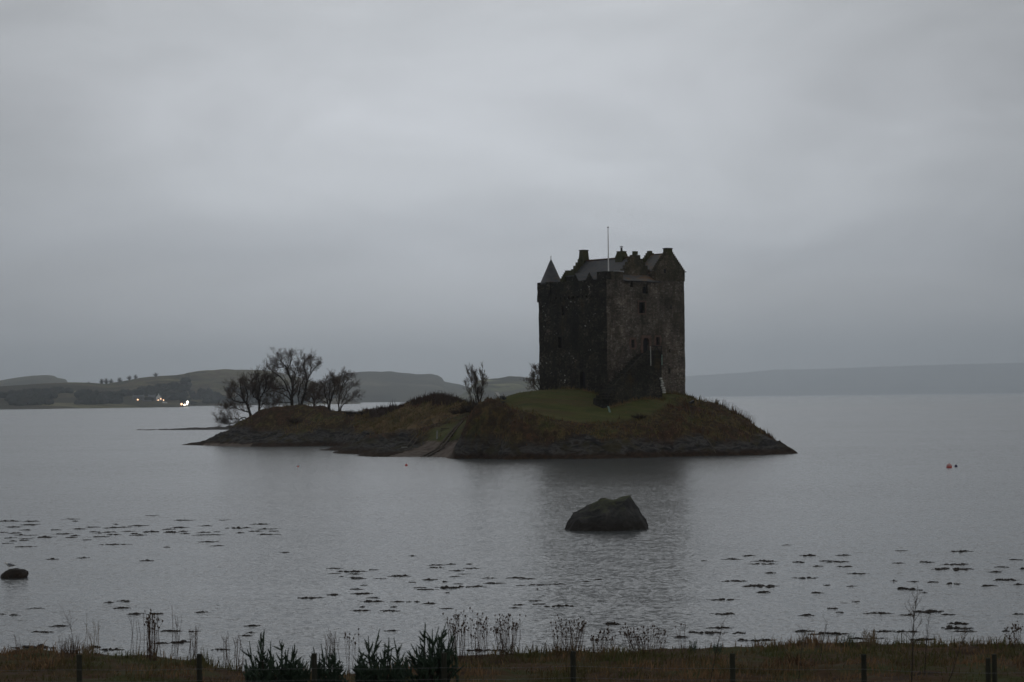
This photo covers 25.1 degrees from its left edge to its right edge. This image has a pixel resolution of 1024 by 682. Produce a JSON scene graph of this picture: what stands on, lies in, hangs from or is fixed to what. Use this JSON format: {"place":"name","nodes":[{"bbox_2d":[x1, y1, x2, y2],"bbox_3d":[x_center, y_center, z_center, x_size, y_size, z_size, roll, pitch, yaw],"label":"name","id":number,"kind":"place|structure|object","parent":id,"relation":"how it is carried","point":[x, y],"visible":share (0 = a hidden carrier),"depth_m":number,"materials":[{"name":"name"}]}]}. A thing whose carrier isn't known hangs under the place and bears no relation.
{"place":"outdoors","nodes":[
{"label":"outdoors","id":0,"kind":"place"},
{"bbox_2d":[0,375,66,385],"bbox_3d":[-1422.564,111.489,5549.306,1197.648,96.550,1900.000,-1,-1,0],"label":"hill","id":1,"kind":"structure","parent":0,"point":[38,379],"depth_m":5301.57,"materials":[{"name":"grey"}]},
{"bbox_2d":[0,369,360,408],"bbox_3d":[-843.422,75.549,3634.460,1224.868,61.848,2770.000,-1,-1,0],"label":"hill","id":2,"kind":"structure","parent":0,"point":[210,379],"depth_m":3138.37,"materials":[{"name":"green plant"}]},
{"bbox_2d":[132,394,144,399],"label":"cottage","id":3,"kind":"structure","parent":2,"relation":"on","point":[139,397],"depth_m":2760.28,"materials":[{"name":"white stone"}]},
{"bbox_2d":[156,394,161,400],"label":"cottage","id":4,"kind":"structure","parent":2,"relation":"on","point":[159,396],"depth_m":2756.28,"materials":[{"name":"white stone"}]},
{"bbox_2d":[0,377,335,405],"bbox_3d":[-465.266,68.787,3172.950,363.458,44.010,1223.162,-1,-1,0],"label":"woodland","id":5,"kind":"object","parent":2,"relation":"on","point":[172,390],"visible":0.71,"depth_m":2834.02,"materials":[{"name":"plant"}]},
{"bbox_2d":[330,371,468,401],"bbox_3d":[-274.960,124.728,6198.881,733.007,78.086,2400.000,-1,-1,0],"label":"hill","id":6,"kind":"structure","parent":0,"point":[385,386],"depth_m":5416.83,"materials":[{"name":"grey"}]},
{"bbox_2d":[182,389,796,458],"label":"island","id":7,"kind":"structure","parent":0,"point":[483,444],"depth_m":271.49,"materials":[{"name":"plant"}]},
{"bbox_2d":[211,371,252,429],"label":"bare tree","id":8,"kind":"object","parent":7,"relation":"on","point":[243,382],"visible":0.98,"depth_m":367.92,"materials":[{"name":"brown plant"}]},
{"bbox_2d":[244,364,281,409],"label":"bare tree","id":9,"kind":"object","parent":7,"relation":"on","point":[254,382],"visible":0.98,"depth_m":367.57,"materials":[{"name":"brown plant"}]},
{"bbox_2d":[261,347,308,406],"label":"bare tree","id":10,"kind":"object","parent":7,"relation":"on","point":[292,377],"visible":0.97,"depth_m":366.39,"materials":[{"name":"brown plant"}]},
{"bbox_2d":[285,415,302,422],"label":"bush","id":11,"kind":"object","parent":7,"relation":"on","point":[296,420],"visible":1,"depth_m":356.27,"materials":[{"name":"green plant"}]},
{"bbox_2d":[291,349,323,404],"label":"bare tree","id":12,"kind":"object","parent":7,"relation":"on","point":[309,360],"visible":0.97,"depth_m":364.61,"materials":[{"name":"brown plant"}]},
{"bbox_2d":[300,379,326,405],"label":"bare tree","id":13,"kind":"object","parent":7,"relation":"on","point":[310,397],"visible":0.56,"depth_m":376.43,"materials":[{"name":"brown plant"}]},
{"bbox_2d":[309,368,348,409],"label":"bare tree","id":14,"kind":"object","parent":7,"relation":"on","point":[327,383],"visible":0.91,"depth_m":361.46,"materials":[{"name":"brown plant"}]},
{"bbox_2d":[342,410,353,414],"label":"bush","id":15,"kind":"object","parent":7,"relation":"on","point":[349,412],"visible":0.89,"depth_m":353.75,"materials":[{"name":"plant"}]},
{"bbox_2d":[331,366,365,410],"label":"bare tree","id":16,"kind":"object","parent":7,"relation":"on","point":[341,391],"visible":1,"depth_m":359.95,"materials":[{"name":"brown plant"}]},
{"bbox_2d":[353,411,365,414],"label":"bush","id":17,"kind":"object","parent":7,"relation":"on","point":[360,412],"visible":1,"depth_m":349.66,"materials":[{"name":"plant"}]},
{"bbox_2d":[362,391,476,416],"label":"bramble cover","id":18,"kind":"object","parent":7,"relation":"on","point":[445,398],"visible":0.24,"depth_m":339.31,"materials":[{"name":"plant"}]},
{"bbox_2d":[403,390,468,403],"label":"scrub","id":19,"kind":"object","parent":7,"relation":"on","point":[444,394],"visible":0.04,"depth_m":339.95,"materials":[{"name":"plant"}]},
{"bbox_2d":[420,420,463,456],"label":"slipway","id":20,"kind":"structure","parent":7,"relation":"on","point":[438,447],"depth_m":281.83,"materials":[{"name":"grey concrete"}]},
{"bbox_2d":[448,406,468,414],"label":"bush","id":21,"kind":"object","parent":7,"relation":"on","point":[454,412],"visible":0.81,"depth_m":298.40,"materials":[{"name":"green plant"}]},
{"bbox_2d":[453,398,481,411],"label":"bush","id":22,"kind":"object","parent":7,"relation":"on","point":[467,407],"visible":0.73,"depth_m":295.57,"materials":[{"name":"plant"}]},
{"bbox_2d":[463,363,487,405],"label":"bare tree","id":23,"kind":"object","parent":7,"relation":"on","point":[472,376],"visible":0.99,"depth_m":289.37,"materials":[{"name":"brown plant"}]},
{"bbox_2d":[226,385,779,444],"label":"rough grass","id":24,"kind":"structure","parent":7,"relation":"on","point":[411,419],"depth_m":311.37,"materials":[{"name":"green plant"}]},
{"bbox_2d":[500,396,506,402],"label":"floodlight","id":25,"kind":"object","parent":7,"relation":"on","point":[502,397],"visible":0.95,"depth_m":274.79,"materials":[{"name":"black metal"}]},
{"bbox_2d":[236,394,775,444],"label":"bracken","id":26,"kind":"object","parent":7,"relation":"on","point":[687,408],"visible":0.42,"depth_m":270.46,"materials":[{"name":"brown plant"}]},
{"bbox_2d":[523,363,539,390],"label":"bare tree","id":27,"kind":"object","parent":7,"relation":"on","point":[537,373],"visible":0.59,"depth_m":306.36,"materials":[{"name":"brown plant"}]},
{"bbox_2d":[537,227,685,407],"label":"tower house","id":28,"kind":"structure","parent":7,"relation":"on","point":[611,330],"depth_m":281.58,"materials":[{"name":"grey stone"}]},
{"bbox_2d":[583,372,584,388],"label":"door","id":29,"kind":"structure","parent":28,"relation":"in","point":[583,372],"depth_m":281.08,"materials":[{"name":"brown wood"}]},
{"bbox_2d":[639,302,642,312],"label":"window","id":30,"kind":"structure","parent":28,"relation":"in","point":[640,303],"depth_m":281.11,"materials":[{"name":"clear glass"}]},
{"bbox_2d":[643,338,646,352],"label":"door","id":31,"kind":"structure","parent":28,"relation":"in","point":[645,340],"depth_m":281.35,"materials":[{"name":"brown wood"}]},
{"bbox_2d":[631,413,647,418],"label":"bush","id":32,"kind":"object","parent":7,"relation":"on","point":[640,416],"visible":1,"depth_m":269.57,"materials":[{"name":"green plant"}]},
{"bbox_2d":[709,398,755,423],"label":"dead stems","id":33,"kind":"object","parent":7,"relation":"on","point":[732,408],"visible":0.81,"depth_m":282.34,"materials":[{"name":"brown plant"}]},
{"bbox_2d":[457,376,539,401],"bbox_3d":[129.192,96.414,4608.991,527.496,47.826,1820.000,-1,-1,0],"label":"hill","id":34,"kind":"structure","parent":0,"point":[508,385],"depth_m":4020.51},
{"bbox_2d":[0,393,1023,673],"bbox_3d":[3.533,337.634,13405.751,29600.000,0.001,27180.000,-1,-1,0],"label":"water","id":35,"kind":"structure","parent":0,"point":[874,487],"depth_m":115.84,"materials":[{"name":"grey liquid"}]},
{"bbox_2d":[0,568,28,578],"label":"rock","id":36,"kind":"object","parent":35,"relation":"in","point":[15,573],"visible":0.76,"depth_m":91.60,"materials":[{"name":"stone"}]},
{"bbox_2d":[11,644,55,648],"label":"seaweed patch","id":37,"kind":"object","parent":35,"relation":"on","point":[38,646],"visible":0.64,"depth_m":65.57,"materials":[{"name":"black plant"}]},
{"bbox_2d":[100,648,123,650],"bbox_3d":[-11.313,8.709,64.849,0.543,0.084,0.560,1,-2,-45],"label":"seaweed patch","id":38,"kind":"object","parent":35,"relation":"on","point":[106,649],"visible":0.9,"depth_m":64.78,"materials":[{"name":"black plant"}]},
{"bbox_2d":[171,640,188,642],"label":"seaweed patch","id":39,"kind":"object","parent":35,"relation":"on","point":[182,641],"visible":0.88,"depth_m":66.50,"materials":[{"name":"black plant"}]},
{"bbox_2d":[138,425,232,429],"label":"reef","id":40,"kind":"object","parent":35,"relation":"in","point":[211,428],"visible":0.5,"depth_m":558.90},
{"bbox_2d":[299,596,324,598],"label":"seaweed patch","id":41,"kind":"object","parent":35,"relation":"on","point":[306,597],"visible":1,"depth_m":80.97,"materials":[{"name":"black plant"}]},
{"bbox_2d":[336,570,367,571],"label":"seaweed patch","id":42,"kind":"object","parent":35,"relation":"on","point":[352,571],"visible":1,"depth_m":93.22,"materials":[{"name":"black plant"}]},
{"bbox_2d":[351,592,372,594],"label":"seaweed patch","id":43,"kind":"object","parent":35,"relation":"on","point":[361,593],"visible":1,"depth_m":82.50,"materials":[{"name":"black plant"}]},
{"bbox_2d":[360,600,383,601],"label":"seaweed patch","id":44,"kind":"object","parent":35,"relation":"on","point":[372,601],"visible":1,"depth_m":79.32,"materials":[{"name":"black plant"}]},
{"bbox_2d":[435,585,456,588],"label":"seaweed patch","id":45,"kind":"object","parent":35,"relation":"on","point":[444,587],"visible":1,"depth_m":84.65,"materials":[{"name":"black plant"}]},
{"bbox_2d":[457,585,482,587],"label":"seaweed patch","id":46,"kind":"object","parent":35,"relation":"on","point":[470,586],"visible":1,"depth_m":85.06,"materials":[{"name":"black plant"}]},
{"bbox_2d":[544,604,572,606],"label":"seaweed patch","id":47,"kind":"object","parent":35,"relation":"on","point":[560,605],"visible":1,"depth_m":76.81,"materials":[{"name":"black plant"}]},
{"bbox_2d":[564,495,647,530],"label":"boulder","id":48,"kind":"object","parent":35,"relation":"in","point":[623,513],"visible":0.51,"depth_m":120.26,"materials":[{"name":"grey stone"}]},
{"bbox_2d":[603,621,620,624],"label":"seaweed patch","id":49,"kind":"object","parent":35,"relation":"on","point":[612,623],"visible":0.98,"depth_m":70.56,"materials":[{"name":"black plant"}]},
{"bbox_2d":[695,631,727,633],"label":"seaweed patch","id":50,"kind":"object","parent":35,"relation":"on","point":[707,632],"visible":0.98,"depth_m":67.65,"materials":[{"name":"black plant"}]},
{"bbox_2d":[709,612,733,614],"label":"seaweed patch","id":51,"kind":"object","parent":35,"relation":"on","point":[726,613],"visible":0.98,"depth_m":73.47,"materials":[{"name":"black plant"}]},
{"bbox_2d":[706,598,739,600],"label":"seaweed patch","id":52,"kind":"object","parent":35,"relation":"on","point":[720,599],"visible":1,"depth_m":78.60,"materials":[{"name":"black plant"}]},
{"bbox_2d":[743,584,774,587],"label":"seaweed patch","id":53,"kind":"object","parent":35,"relation":"on","point":[760,585],"visible":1,"depth_m":84.03,"materials":[{"name":"black plant"}]},
{"bbox_2d":[747,638,770,640],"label":"seaweed patch","id":54,"kind":"object","parent":35,"relation":"on","point":[759,639],"visible":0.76,"depth_m":65.44,"materials":[{"name":"black plant"}]},
{"bbox_2d":[812,631,848,634],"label":"seaweed patch","id":55,"kind":"object","parent":35,"relation":"on","point":[828,632],"visible":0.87,"depth_m":67.03,"materials":[{"name":"black plant"}]},
{"bbox_2d":[863,612,894,613],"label":"seaweed patch","id":56,"kind":"object","parent":35,"relation":"on","point":[879,613],"visible":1,"depth_m":73.12,"materials":[{"name":"black plant"}]},
{"bbox_2d":[897,587,914,589],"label":"seaweed patch","id":57,"kind":"object","parent":35,"relation":"on","point":[905,588],"visible":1,"depth_m":82.05,"materials":[{"name":"black plant"}]},
{"bbox_2d":[915,609,940,612],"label":"seaweed patch","id":58,"kind":"object","parent":35,"relation":"on","point":[926,611],"visible":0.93,"depth_m":73.41,"materials":[{"name":"black plant"}]},
{"bbox_2d":[931,567,971,570],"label":"seaweed patch","id":59,"kind":"object","parent":35,"relation":"on","point":[954,569],"visible":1,"depth_m":91.07,"materials":[{"name":"brown plant"}]},
{"bbox_2d":[944,563,966,564],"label":"seaweed patch","id":60,"kind":"object","parent":35,"relation":"on","point":[956,564],"visible":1,"depth_m":93.60,"materials":[{"name":"brown plant"}]},
{"bbox_2d":[941,625,971,629],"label":"seaweed patch","id":61,"kind":"object","parent":35,"relation":"on","point":[951,627],"visible":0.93,"depth_m":68.18,"materials":[{"name":"black plant"}]},
{"bbox_2d":[947,621,968,624],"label":"seaweed patch","id":62,"kind":"object","parent":35,"relation":"on","point":[956,622],"visible":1,"depth_m":69.59,"materials":[{"name":"black plant"}]},
{"bbox_2d":[993,578,1015,580],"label":"seaweed patch","id":63,"kind":"object","parent":35,"relation":"on","point":[1008,579],"visible":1,"depth_m":85.58,"materials":[{"name":"black plant"}]},
{"bbox_2d":[0,628,1023,681],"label":"shore","id":64,"kind":"structure","parent":0,"point":[506,673],"depth_m":51.62,"materials":[{"name":"brown plant"}]},
{"bbox_2d":[60,606,75,657],"bbox_3d":[-10.353,6.846,53.772,0.454,1.468,0.271,-1,-2,26],"label":"sapling","id":65,"kind":"object","parent":64,"relation":"on","point":[71,630],"visible":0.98,"depth_m":53.84,"materials":[{"name":"brown plant"}]},
{"bbox_2d":[57,636,79,657],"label":"grass tuft","id":66,"kind":"object","parent":64,"relation":"on","point":[71,651],"visible":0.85,"depth_m":55.22,"materials":[{"name":"brown plant"}]},
{"bbox_2d":[81,644,92,657],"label":"straw tuft","id":67,"kind":"object","parent":64,"relation":"on","point":[85,649],"visible":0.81,"depth_m":54.74,"materials":[{"name":"brown plant"}]},
{"bbox_2d":[84,613,101,657],"bbox_3d":[-10.127,7.073,55.077,0.404,1.119,1.271,0,-2,-21],"label":"reed","id":68,"kind":"object","parent":64,"relation":"on","point":[94,648],"visible":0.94,"depth_m":54.83,"materials":[{"name":"plant"}]},
{"bbox_2d":[128,611,144,654],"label":"dead weed","id":69,"kind":"object","parent":64,"relation":"on","point":[137,635],"visible":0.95,"depth_m":54.63,"materials":[{"name":"brown plant"}]},
{"bbox_2d":[144,609,162,660],"bbox_3d":[-8.499,7.002,54.425,0.424,1.262,1.266,-1,-1,0],"label":"dead weed","id":70,"kind":"object","parent":64,"relation":"on","point":[150,626],"visible":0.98,"depth_m":54.13,"materials":[{"name":"brown plant"}]},
{"bbox_2d":[172,613,181,659],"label":"dead weed","id":71,"kind":"object","parent":64,"relation":"on","point":[176,635],"visible":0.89,"depth_m":54.12,"materials":[{"name":"brown plant"}]},
{"bbox_2d":[188,624,199,665],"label":"dead weed","id":72,"kind":"object","parent":64,"relation":"on","point":[195,645],"visible":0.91,"depth_m":53.76,"materials":[{"name":"brown plant"}]},
{"bbox_2d":[221,633,229,668],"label":"dead weed","id":73,"kind":"object","parent":64,"relation":"on","point":[226,637],"visible":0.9,"depth_m":52.92,"materials":[{"name":"brown plant"}]},
{"bbox_2d":[232,635,243,674],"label":"dead weed","id":74,"kind":"object","parent":64,"relation":"on","point":[235,654],"visible":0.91,"depth_m":52.24,"materials":[{"name":"brown plant"}]},
{"bbox_2d":[240,629,279,681],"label":"gorse bush","id":75,"kind":"object","parent":64,"relation":"on","point":[254,673],"visible":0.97,"depth_m":44.94,"materials":[{"name":"green plant"}]},
{"bbox_2d":[272,641,311,681],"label":"gorse bush","id":76,"kind":"object","parent":64,"relation":"on","point":[289,670],"visible":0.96,"depth_m":44.92,"materials":[{"name":"green plant"}]},
{"bbox_2d":[304,644,347,681],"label":"gorse bush","id":77,"kind":"object","parent":64,"relation":"on","point":[337,671],"visible":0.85,"depth_m":45.80,"materials":[{"name":"green plant"}]},
{"bbox_2d":[324,628,340,678],"bbox_3d":[-3.799,6.809,48.648,0.313,1.450,1.290,0,-1,-12],"label":"dead weed","id":78,"kind":"object","parent":64,"relation":"on","point":[326,640],"visible":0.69,"depth_m":48.71,"materials":[{"name":"brown plant"}]},
{"bbox_2d":[344,628,358,677],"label":"dead weed","id":79,"kind":"object","parent":64,"relation":"on","point":[349,652],"visible":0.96,"depth_m":50.81,"materials":[{"name":"brown plant"}]},
{"bbox_2d":[352,629,411,681],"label":"gorse bush","id":80,"kind":"object","parent":64,"relation":"on","point":[363,671],"visible":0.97,"depth_m":44.37,"materials":[{"name":"green plant"}]},
{"bbox_2d":[404,622,464,681],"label":"gorse bush","id":81,"kind":"object","parent":64,"relation":"on","point":[429,667],"visible":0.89,"depth_m":45.19,"materials":[{"name":"green plant"}]},
{"bbox_2d":[442,607,470,660],"bbox_3d":[-1.276,6.893,53.622,0.601,1.301,1.298,-1,-1,4],"label":"knapweed","id":82,"kind":"object","parent":64,"relation":"on","point":[456,632],"visible":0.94,"depth_m":53.64,"materials":[{"name":"brown plant"}]},
{"bbox_2d":[467,610,491,664],"bbox_3d":[-0.758,6.916,53.643,0.578,1.316,1.307,-1,-1,0],"label":"knapweed","id":83,"kind":"object","parent":64,"relation":"on","point":[477,650],"visible":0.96,"depth_m":53.49,"materials":[{"name":"brown plant"}]},
{"bbox_2d":[1,651,996,681],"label":"wire fence","id":84,"kind":"object","parent":64,"relation":"on","point":[732,668],"visible":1,"depth_m":43.81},
{"bbox_2d":[490,613,525,661],"bbox_3d":[-0.123,6.981,54.175,0.734,1.114,1.268,0,-1,-10],"label":"knapweed","id":85,"kind":"object","parent":64,"relation":"on","point":[495,627],"visible":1,"depth_m":54.17,"materials":[{"name":"brown plant"}]},
{"bbox_2d":[550,614,586,656],"bbox_3d":[1.342,7.002,54.724,0.855,1.080,1.272,-1,-1,0],"label":"knapweed","id":86,"kind":"object","parent":64,"relation":"on","point":[572,633],"visible":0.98,"depth_m":54.49,"materials":[{"name":"brown plant"}]},
{"bbox_2d":[590,624,615,654],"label":"knapweed","id":87,"kind":"object","parent":64,"relation":"on","point":[598,638],"visible":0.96,"depth_m":54.88,"materials":[{"name":"brown plant"}]},
{"bbox_2d":[619,623,667,655],"bbox_3d":[3.146,7.183,55.178,1.181,0.838,1.219,-1,-1,0],"label":"knapweed","id":88,"kind":"object","parent":64,"relation":"on","point":[636,640],"visible":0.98,"depth_m":55.10,"materials":[{"name":"brown plant"}]},
{"bbox_2d":[675,623,685,653],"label":"knapweed","id":89,"kind":"object","parent":64,"relation":"on","point":[680,637],"visible":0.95,"depth_m":54.80,"materials":[{"name":"brown plant"}]},
{"bbox_2d":[688,639,696,652],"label":"rush tuft","id":90,"kind":"object","parent":64,"relation":"on","point":[694,648],"visible":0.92,"depth_m":55.17,"materials":[{"name":"brown plant"}]},
{"bbox_2d":[713,643,723,653],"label":"rush tuft","id":91,"kind":"object","parent":64,"relation":"on","point":[715,647],"visible":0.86,"depth_m":55.21,"materials":[{"name":"brown plant"}]},
{"bbox_2d":[710,612,728,680],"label":"sapling","id":92,"kind":"object","parent":64,"relation":"on","point":[717,645],"visible":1,"depth_m":47.85,"materials":[{"name":"brown plant"}]},
{"bbox_2d":[798,625,809,680],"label":"sapling","id":93,"kind":"object","parent":64,"relation":"on","point":[802,647],"visible":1,"depth_m":48.85,"materials":[{"name":"brown plant"}]},
{"bbox_2d":[820,613,827,655],"bbox_3d":[7.308,6.892,53.921,0.200,1.101,0.329,-1,-1,0],"label":"sapling","id":94,"kind":"object","parent":64,"relation":"on","point":[823,635],"visible":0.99,"depth_m":53.84,"materials":[{"name":"brown plant"}]},
{"bbox_2d":[837,632,855,648],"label":"rush tuft","id":95,"kind":"object","parent":64,"relation":"on","point":[849,638],"visible":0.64,"depth_m":55.59,"materials":[{"name":"brown plant"}]},
{"bbox_2d":[861,628,876,647],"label":"straw tuft","id":96,"kind":"object","parent":64,"relation":"on","point":[867,639],"visible":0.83,"depth_m":55.75,"materials":[{"name":"brown plant"}]},
{"bbox_2d":[901,587,922,681],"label":"sapling","id":97,"kind":"object","parent":64,"relation":"on","point":[913,616],"visible":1,"depth_m":47.84,"materials":[{"name":"brown plant"}]},
{"bbox_2d":[921,611,931,674],"bbox_3d":[9.024,6.568,49.829,0.369,1.482,0.179,0,-2,-37],"label":"sapling","id":98,"kind":"object","parent":64,"relation":"on","point":[926,645],"visible":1,"depth_m":49.85,"materials":[{"name":"brown plant"}]},
{"bbox_2d":[948,627,966,681],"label":"sapling","id":99,"kind":"object","parent":64,"relation":"on","point":[965,631],"visible":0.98,"depth_m":47.84,"materials":[{"name":"brown plant"}]},
{"bbox_2d":[1004,621,1022,649],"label":"dead weed","id":100,"kind":"object","parent":64,"relation":"on","point":[1015,630],"visible":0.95,"depth_m":55.07,"materials":[{"name":"brown plant"}]},
{"bbox_2d":[0,0,1023,385],"label":"sky","id":101,"kind":"structure","parent":0,"point":[186,186],"materials":[{"name":"grey"}]},
{"bbox_2d":[685,363,1023,395],"bbox_3d":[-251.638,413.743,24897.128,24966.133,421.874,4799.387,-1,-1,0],"label":"hill","id":102,"kind":"structure","parent":0,"point":[967,378],"depth_m":24333.42,"materials":[{"name":"grey"}]}
]}

